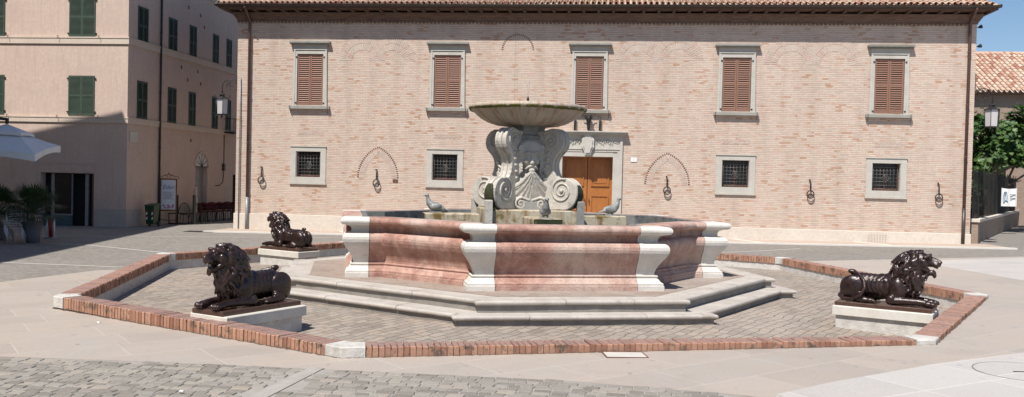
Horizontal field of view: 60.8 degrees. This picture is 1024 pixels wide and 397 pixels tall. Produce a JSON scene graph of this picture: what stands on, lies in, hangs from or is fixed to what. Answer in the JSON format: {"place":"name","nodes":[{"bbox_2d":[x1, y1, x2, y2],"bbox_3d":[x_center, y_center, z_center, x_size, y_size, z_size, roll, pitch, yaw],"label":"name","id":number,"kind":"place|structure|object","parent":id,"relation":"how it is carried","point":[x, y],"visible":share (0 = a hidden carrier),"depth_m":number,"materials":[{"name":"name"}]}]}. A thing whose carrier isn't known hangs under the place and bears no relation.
{"place":"outdoors","nodes":[
{"label":"outdoors","id":0,"kind":"place"},
{"bbox_2d":[2,200,28,226],"bbox_3d":[-20.438,0.548,33.071,4.380,1.200,0.073,1,1,3],"label":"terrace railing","id":1,"kind":"object","parent":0,"point":[24,218],"visible":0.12,"depth_m":32.97,"materials":[{"name":"metal"}]},
{"bbox_2d":[0,257,1023,396],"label":"stone paving","id":2,"kind":"structure","parent":0,"point":[34,323],"depth_m":10.27,"materials":[{"name":"beige stone"}]},
{"bbox_2d":[249,367,322,396],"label":"cobble strip","id":3,"kind":"object","parent":2,"relation":"on","point":[287,382],"visible":1,"depth_m":8.61,"materials":[{"name":"stone"}]},
{"bbox_2d":[601,351,648,357],"bbox_3d":[1.332,1.844,10.302,0.500,0.008,0.330,1,1,-5],"label":"inspection cover","id":4,"kind":"object","parent":2,"relation":"on","point":[624,355],"visible":1,"depth_m":10.27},
{"bbox_2d":[0,218,1023,396],"bbox_3d":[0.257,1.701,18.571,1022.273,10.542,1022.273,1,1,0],"label":"ground","id":5,"kind":"structure","parent":0,"point":[44,254],"depth_m":27.36,"materials":[{"name":"grey stone"}]},
{"bbox_2d":[3,218,25,243],"bbox_3d":[-15.010,0.969,26.414,0.695,0.764,0.486,1,1,-14],"label":"aluminium chair","id":6,"kind":"object","parent":5,"relation":"on","point":[13,228],"visible":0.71,"depth_m":26.27,"materials":[{"name":"silver metal"}]},
{"bbox_2d":[4,216,25,240],"bbox_3d":[-15.008,0.894,26.413,0.695,0.764,0.486,1,1,-14],"label":"aluminium chair","id":7,"kind":"object","parent":6,"relation":"on","point":[7,225],"visible":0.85,"depth_m":26.36,"materials":[{"name":"silver metal"}]},
{"bbox_2d":[3,213,25,238],"bbox_3d":[-15.007,0.819,26.411,0.695,0.764,0.486,1,1,-14],"label":"aluminium chair","id":8,"kind":"object","parent":7,"relation":"on","point":[13,223],"visible":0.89,"depth_m":26.26,"materials":[{"name":"silver metal"}]},
{"bbox_2d":[4,210,25,235],"bbox_3d":[-15.005,0.744,26.409,0.695,0.764,0.486,1,1,-14],"label":"aluminium chair","id":9,"kind":"object","parent":8,"relation":"on","point":[7,220],"visible":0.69,"depth_m":26.33,"materials":[{"name":"silver metal"}]},
{"bbox_2d":[0,184,30,240],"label":"potted palm","id":10,"kind":"object","parent":5,"relation":"on","point":[5,198],"visible":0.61,"depth_m":27.21,"materials":[{"name":"plant"}]},
{"bbox_2d":[0,117,60,161],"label":"white parasol","id":11,"kind":"object","parent":5,"relation":"on","point":[17,143],"visible":1,"depth_m":27.01,"materials":[{"name":"fabric"}]},
{"bbox_2d":[44,217,56,238],"bbox_3d":[-15.127,0.958,28.636,0.400,0.700,0.400,1,1,0],"label":"barrier post","id":12,"kind":"object","parent":5,"relation":"on","point":[51,230],"visible":0.83,"depth_m":28.59,"materials":[{"name":"plastic"}]},
{"bbox_2d":[0,262,113,266],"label":"paving strip","id":13,"kind":"object","parent":5,"relation":"on","point":[57,264],"visible":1,"depth_m":20.02,"materials":[{"name":"white stone"}]},
{"bbox_2d":[0,241,164,252],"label":"paving strip","id":14,"kind":"object","parent":5,"relation":"on","point":[100,246],"visible":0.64,"depth_m":25.47,"materials":[{"name":"white stone"}]},
{"bbox_2d":[0,181,66,242],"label":"potted palm","id":15,"kind":"object","parent":14,"relation":"on","point":[32,226],"visible":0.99,"depth_m":26.40,"materials":[{"name":"plant"}]},
{"bbox_2d":[14,234,167,236],"bbox_3d":[-12.031,1.319,30.515,16.021,0.143,1.351,1,1,-1],"label":"paving strip","id":16,"kind":"object","parent":5,"relation":"on","point":[144,236],"visible":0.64,"depth_m":30.22,"materials":[{"name":"white stone"}]},
{"bbox_2d":[0,0,237,226],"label":"pink apartment building","id":17,"kind":"structure","parent":5,"relation":"on","point":[87,86],"depth_m":36.17,"materials":[{"name":"paint"}]},
{"bbox_2d":[0,2,228,124],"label":"window shutters","id":18,"kind":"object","parent":17,"relation":"in","point":[73,3],"depth_m":35.97,"materials":[{"name":"green wood"}]},
{"bbox_2d":[130,131,137,141],"bbox_3d":[-15.651,-2.550,36.126,0.018,0.420,0.580,1,1,6],"label":"street plaque","id":19,"kind":"object","parent":17,"relation":"attached to","point":[133,136],"visible":1,"depth_m":36.10,"materials":[{"name":"stone"}]},
{"bbox_2d":[195,167,202,220],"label":"side door","id":20,"kind":"structure","parent":17,"relation":"in","point":[198,170],"depth_m":42.55,"materials":[{"name":"grey wood"}]},
{"bbox_2d":[232,175,235,215],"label":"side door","id":21,"kind":"structure","parent":17,"relation":"in","point":[234,176],"depth_m":46.46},
{"bbox_2d":[144,203,159,225],"bbox_3d":[-15.100,0.690,36.635,0.446,0.965,0.540,1,1,6],"label":"wheelie bin","id":22,"kind":"object","parent":5,"relation":"on","point":[151,212],"visible":1,"depth_m":36.44,"materials":[{"name":"green plastic"}]},
{"bbox_2d":[160,172,178,224],"bbox_3d":[-15.084,-0.013,38.317,0.942,2.320,0.060,1,1,3],"label":"poster stand","id":23,"kind":"object","parent":5,"relation":"on","point":[167,193],"visible":1,"depth_m":38.30,"materials":[{"name":"wood"}]},
{"bbox_2d":[168,195,195,224],"bbox_3d":[-14.636,0.487,38.727,1.200,1.320,0.100,1,1,0],"label":"terrace screen","id":24,"kind":"object","parent":5,"relation":"on","point":[193,213],"visible":0.97,"depth_m":38.70,"materials":[{"name":"metal"}]},
{"bbox_2d":[178,203,191,222],"bbox_3d":[-14.620,0.668,39.131,0.535,0.949,0.500,0,2,-40],"label":"wicker chair","id":25,"kind":"object","parent":5,"relation":"on","point":[184,214],"visible":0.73,"depth_m":39.18,"materials":[{"name":"plastic"}]},
{"bbox_2d":[194,185,197,212],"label":"folded parasol","id":26,"kind":"object","parent":5,"relation":"on","point":[195,191],"visible":0.56,"depth_m":40.58,"materials":[{"name":"fabric"}]},
{"bbox_2d":[196,203,201,220],"bbox_3d":[-14.370,0.665,39.531,0.534,0.949,0.500,2,1,29],"label":"wicker chair","id":27,"kind":"object","parent":5,"relation":"on","point":[199,213],"visible":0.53,"depth_m":39.61,"materials":[{"name":"plastic"}]},
{"bbox_2d":[197,204,207,221],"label":"cafe chair","id":28,"kind":"object","parent":5,"relation":"on","point":[206,212],"visible":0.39,"depth_m":40.88,"materials":[{"name":"red plastic"}]},
{"bbox_2d":[199,202,212,221],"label":"cafe chair","id":29,"kind":"object","parent":5,"relation":"on","point":[203,204],"visible":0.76,"depth_m":41.28,"materials":[{"name":"red plastic"}]},
{"bbox_2d":[205,202,217,220],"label":"cafe chair","id":30,"kind":"object","parent":5,"relation":"on","point":[210,204],"visible":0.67,"depth_m":41.78,"materials":[{"name":"red plastic"}]},
{"bbox_2d":[209,202,223,220],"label":"cafe chair","id":31,"kind":"object","parent":5,"relation":"on","point":[217,210],"visible":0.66,"depth_m":42.40,"materials":[{"name":"red plastic"}]},
{"bbox_2d":[215,202,228,219],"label":"cafe chair","id":32,"kind":"object","parent":5,"relation":"on","point":[219,205],"visible":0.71,"depth_m":42.79,"materials":[{"name":"red plastic"}]},
{"bbox_2d":[221,201,232,219],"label":"cafe chair","id":33,"kind":"object","parent":5,"relation":"on","point":[227,204],"visible":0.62,"depth_m":43.29,"materials":[{"name":"red plastic"}]},
{"bbox_2d":[225,201,234,219],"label":"cafe chair","id":34,"kind":"object","parent":5,"relation":"on","point":[230,209],"visible":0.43,"depth_m":43.76,"materials":[{"name":"red plastic"}]},
{"bbox_2d":[0,357,751,396],"bbox_3d":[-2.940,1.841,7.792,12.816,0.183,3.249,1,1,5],"label":"cobblestones","id":35,"kind":"structure","parent":5,"relation":"on","point":[73,376],"depth_m":8.58,"materials":[{"name":"grey stone"}]},
{"bbox_2d":[53,241,987,357],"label":"brick kerb","id":36,"kind":"structure","parent":5,"relation":"on","point":[97,296],"depth_m":11.43,"materials":[{"name":"brick"}]},
{"bbox_2d":[53,297,988,357],"bbox_3d":[0.246,1.695,18.570,16.318,0.179,16.295,1,1,-11],"label":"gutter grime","id":37,"kind":"object","parent":5,"relation":"on","point":[500,354],"visible":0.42,"depth_m":10.97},
{"bbox_2d":[214,0,1002,243],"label":"brick palace","id":38,"kind":"structure","parent":5,"relation":"on","point":[747,119],"depth_m":33.13,"materials":[{"name":"beige brick"}]},
{"bbox_2d":[213,70,236,117],"bbox_3d":[-11.435,-4.231,34.990,1.107,2.110,0.640,1,1,6],"label":"bracket lantern","id":39,"kind":"object","parent":38,"relation":"attached to","point":[221,104],"visible":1,"depth_m":34.88,"materials":[{"name":"glass"}]},
{"bbox_2d":[258,166,264,183],"bbox_3d":[-9.980,-0.932,34.777,0.292,0.736,0.146,1,1,6],"label":"tether ring","id":40,"kind":"object","parent":38,"relation":"attached to","point":[261,176],"visible":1,"depth_m":34.75,"materials":[{"name":"metal"}]},
{"bbox_2d":[289,146,326,184],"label":"barred window","id":41,"kind":"structure","parent":38,"relation":"in","point":[305,167],"depth_m":34.67,"materials":[{"name":"stone"}]},
{"bbox_2d":[288,40,330,112],"bbox_3d":[-7.988,-4.788,34.473,1.640,2.860,0.240,1,1,6],"label":"window","id":42,"kind":"structure","parent":38,"relation":"in","point":[299,45],"depth_m":34.53,"materials":[{"name":"wood"}]},
{"bbox_2d":[299,56,321,102],"bbox_3d":[-7.961,-4.714,34.764,1.080,2.030,0.020,1,1,6],"label":"window back","id":43,"kind":"structure","parent":38,"relation":"in","point":[305,56],"depth_m":34.75,"materials":[{"name":"brown wood"}]},
{"bbox_2d":[373,169,379,186],"bbox_3d":[-5.319,-0.801,34.273,0.292,0.736,0.146,1,1,6],"label":"tether ring","id":44,"kind":"object","parent":38,"relation":"attached to","point":[376,179],"visible":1,"depth_m":34.24,"materials":[{"name":"metal"}]},
{"bbox_2d":[425,148,463,187],"bbox_3d":[-2.610,-1.184,34.156,1.500,1.515,0.370,1,1,6],"label":"barred window","id":45,"kind":"structure","parent":38,"relation":"in","point":[443,170],"depth_m":34.08,"materials":[{"name":"stone"}]},
{"bbox_2d":[425,41,468,115],"bbox_3d":[-2.521,-4.646,33.883,1.640,2.860,0.240,1,1,6],"label":"window","id":46,"kind":"structure","parent":38,"relation":"in","point":[439,87],"depth_m":33.95,"materials":[{"name":"stone"}]},
{"bbox_2d":[435,59,460,104],"bbox_3d":[-2.490,-4.571,34.173,1.080,2.030,0.020,1,1,6],"label":"window back","id":47,"kind":"structure","parent":38,"relation":"in","point":[436,59],"depth_m":34.17,"materials":[{"name":"brown wood"}]},
{"bbox_2d":[582,114,592,130],"bbox_3d":[2.915,-2.888,33.246,0.517,0.602,0.453,1,1,6],"label":"torch holder","id":48,"kind":"object","parent":38,"relation":"attached to","point":[588,120],"visible":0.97,"depth_m":33.19,"materials":[{"name":"metal"}]},
{"bbox_2d":[575,59,603,108],"bbox_3d":[2.982,-4.429,33.581,1.080,2.030,0.020,1,1,6],"label":"window back","id":49,"kind":"structure","parent":38,"relation":"in","point":[603,59],"depth_m":33.56,"materials":[{"name":"brown wood"}]},
{"bbox_2d":[569,42,611,117],"bbox_3d":[2.955,-4.503,33.291,1.640,2.860,0.240,1,1,6],"label":"window","id":50,"kind":"structure","parent":38,"relation":"in","point":[594,89],"depth_m":33.36,"materials":[{"name":"wood"}]},
{"bbox_2d":[663,176,670,194],"bbox_3d":[5.872,-0.499,33.064,0.292,0.736,0.146,1,1,6],"label":"tether ring","id":51,"kind":"object","parent":38,"relation":"attached to","point":[664,192],"visible":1,"depth_m":33.03,"materials":[{"name":"metal"}]},
{"bbox_2d":[722,64,748,108],"bbox_3d":[8.453,-4.286,32.990,1.080,2.030,0.020,1,1,6],"label":"window back","id":52,"kind":"structure","parent":38,"relation":"in","point":[739,64],"depth_m":32.99,"materials":[{"name":"brown wood"}]},
{"bbox_2d":[715,154,755,194],"bbox_3d":[8.417,-0.897,32.963,1.500,1.515,0.370,1,1,6],"label":"barred window","id":53,"kind":"structure","parent":38,"relation":"in","point":[733,177],"depth_m":32.89,"materials":[{"name":"stone"}]},
{"bbox_2d":[713,43,760,120],"bbox_3d":[8.422,-4.360,32.700,1.640,2.860,0.240,1,1,6],"label":"window","id":54,"kind":"structure","parent":38,"relation":"in","point":[741,53],"depth_m":32.77,"materials":[{"name":"wood"}]},
{"bbox_2d":[806,179,814,198],"bbox_3d":[11.110,-0.353,32.498,0.292,0.736,0.146,1,1,6],"label":"tether ring","id":55,"kind":"object","parent":38,"relation":"attached to","point":[810,190],"visible":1,"depth_m":32.47,"materials":[{"name":"metal"}]},
{"bbox_2d":[864,157,907,198],"bbox_3d":[13.834,-0.756,32.377,1.500,1.515,0.370,1,1,6],"label":"barred window","id":56,"kind":"structure","parent":38,"relation":"in","point":[887,180],"depth_m":32.30,"materials":[{"name":"stone"}]},
{"bbox_2d":[875,61,901,113],"bbox_3d":[13.924,-4.143,32.398,1.080,2.030,0.020,1,1,6],"label":"window back","id":57,"kind":"structure","parent":38,"relation":"in","point":[880,61],"depth_m":32.39,"materials":[{"name":"brown wood"}]},
{"bbox_2d":[865,44,914,120],"bbox_3d":[13.893,-4.218,32.108,1.640,2.860,0.240,1,1,6],"label":"window","id":58,"kind":"structure","parent":38,"relation":"in","point":[892,53],"depth_m":32.17,"materials":[{"name":"wood"}]},
{"bbox_2d":[935,183,942,201],"bbox_3d":[15.651,-0.224,32.007,0.292,0.736,0.146,1,1,6],"label":"tether ring","id":59,"kind":"object","parent":38,"relation":"attached to","point":[939,194],"visible":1,"depth_m":31.98,"materials":[{"name":"metal"}]},
{"bbox_2d":[974,74,1002,131],"bbox_3d":[17.346,-3.481,31.878,1.107,2.110,0.640,1,1,6],"label":"bracket lantern","id":60,"kind":"object","parent":38,"relation":"attached to","point":[991,115],"visible":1,"depth_m":31.78,"materials":[{"name":"glass"}]},
{"bbox_2d":[203,230,1017,249],"bbox_3d":[2.836,1.503,31.753,29.350,0.354,0.227,1,1,6],"label":"pavement edge","id":61,"kind":"object","parent":5,"relation":"on","point":[729,242],"visible":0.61,"depth_m":30.75,"materials":[{"name":"stone"}]},
{"bbox_2d":[970,163,987,217],"bbox_3d":[20.468,-0.041,39.418,3.096,3.594,2.199,1,1,0],"label":"fig tree","id":62,"kind":"object","parent":5,"relation":"on","point":[976,168],"visible":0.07,"depth_m":39.00,"materials":[{"name":"green plant"}]},
{"bbox_2d":[970,210,1018,243],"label":"garden wall","id":63,"kind":"structure","parent":5,"relation":"on","point":[983,228],"depth_m":37.97,"materials":[{"name":"brick"}]},
{"bbox_2d":[971,167,1015,218],"bbox_3d":[26.636,-0.282,46.918,0.040,2.000,32.920,2,1,34],"label":"iron railing","id":64,"kind":"object","parent":63,"relation":"on","point":[993,206],"visible":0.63,"depth_m":38.45,"materials":[{"name":"black metal"}]},
{"bbox_2d":[1001,188,1016,206],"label":"white banner","id":65,"kind":"object","parent":64,"relation":"attached to","point":[1008,197],"visible":1,"depth_m":40.43,"materials":[{"name":"white fabric"}]},
{"bbox_2d":[971,51,1023,224],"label":"tiled house","id":66,"kind":"structure","parent":5,"relation":"on","point":[1000,75],"depth_m":51.98,"materials":[{"name":"brick"}]},
{"bbox_2d":[972,103,1023,181],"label":"fig tree","id":67,"kind":"object","parent":5,"relation":"on","point":[1004,145],"visible":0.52,"depth_m":41.57,"materials":[{"name":"green plant"}]},
{"bbox_2d":[984,144,1023,186],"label":"fig tree","id":68,"kind":"object","parent":5,"relation":"on","point":[1011,172],"visible":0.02,"depth_m":47.28,"materials":[{"name":"green plant"}]},
{"bbox_2d":[112,255,949,344],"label":"sunken paving","id":69,"kind":"structure","parent":0,"point":[805,310],"depth_m":13.64,"materials":[{"name":"grey stone"}]},
{"bbox_2d":[190,305,306,331],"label":"statue plinth","id":70,"kind":"structure","parent":69,"relation":"on","point":[287,318],"depth_m":12.13,"materials":[{"name":"stone"}]},
{"bbox_2d":[192,243,300,316],"bbox_3d":[-3.693,1.063,12.152,0.600,0.948,1.508,2,1,30],"label":"lion statue","id":71,"kind":"object","parent":70,"relation":"on","point":[240,286],"visible":1,"depth_m":11.82,"materials":[{"name":"brown metal"}]},
{"bbox_2d":[258,248,319,265],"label":"statue plinth","id":72,"kind":"structure","parent":69,"relation":"on","point":[274,257],"depth_m":21.62,"materials":[{"name":"stone"}]},
{"bbox_2d":[260,211,317,251],"bbox_3d":[-5.625,0.804,21.915,1.508,0.948,0.600,2,1,33],"label":"lion statue","id":73,"kind":"object","parent":72,"relation":"on","point":[286,236],"visible":1,"depth_m":21.77,"materials":[{"name":"brown metal"}]},
{"bbox_2d":[279,97,796,326],"bbox_3d":[0.289,-0.257,18.190,10.085,4.375,10.086,1,1,-11],"label":"fountain","id":74,"kind":"object","parent":69,"relation":"on","point":[503,254],"visible":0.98,"depth_m":15.16,"materials":[{"name":"stone"}]},
{"bbox_2d":[424,193,448,212],"bbox_3d":[-1.547,0.094,17.849,0.540,0.393,0.214,1,1,-2],"label":"dove statue","id":75,"kind":"object","parent":74,"relation":"on","point":[433,205],"visible":1,"depth_m":17.79,"materials":[{"name":"white stone"}]},
{"bbox_2d":[539,197,550,218],"bbox_3d":[0.623,0.172,16.402,0.214,0.405,0.579,1,1,-5],"label":"dove statue","id":76,"kind":"object","parent":74,"relation":"on","point":[545,210],"visible":1,"depth_m":16.23,"materials":[{"name":"white stone"}]},
{"bbox_2d":[597,197,621,215],"bbox_3d":[2.079,0.165,18.541,0.540,0.393,0.214,1,1,-11],"label":"dove statue","id":77,"kind":"object","parent":74,"relation":"on","point":[610,210],"visible":1,"depth_m":18.49,"materials":[{"name":"white stone"}]},
{"bbox_2d":[832,305,938,335],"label":"statue plinth","id":78,"kind":"structure","parent":69,"relation":"on","point":[895,322],"depth_m":13.62,"materials":[{"name":"stone"}]},
{"bbox_2d":[835,249,941,313],"bbox_3d":[5.987,1.255,13.859,1.508,0.948,0.600,2,1,32],"label":"lion statue","id":79,"kind":"object","parent":78,"relation":"on","point":[899,285],"visible":1,"depth_m":13.62,"materials":[{"name":"brown metal"}]},
{"bbox_2d":[209,228,1008,247],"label":"pavement","id":80,"kind":"structure","parent":0,"point":[741,240],"depth_m":31.84,"materials":[{"name":"stone"}]},
{"bbox_2d":[340,231,887,244],"bbox_3d":[3.296,1.470,32.609,20.560,0.226,1.570,1,1,6],"label":"pavement band","id":81,"kind":"object","parent":80,"relation":"on","point":[757,241],"visible":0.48,"depth_m":31.94,"materials":[{"name":"stone"}]},
{"bbox_2d":[777,353,1023,396],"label":"pale paving","id":82,"kind":"structure","parent":0,"point":[963,378],"depth_m":8.96,"materials":[{"name":"beige stone"}]},
{"bbox_2d":[972,362,1023,380],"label":"manhole cover","id":83,"kind":"object","parent":82,"relation":"on","point":[1012,370],"visible":1,"depth_m":9.76,"materials":[{"name":"stone"}]},
{"bbox_2d":[941,258,1023,280],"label":"light paving","id":84,"kind":"structure","parent":0,"point":[1012,268],"depth_m":23.20,"materials":[{"name":"beige stone"}]},
{"bbox_2d":[976,0,1023,51],"label":"sky","id":85,"kind":"structure","parent":0,"point":[1002,30],"materials":[{"name":"blue"}]}
]}

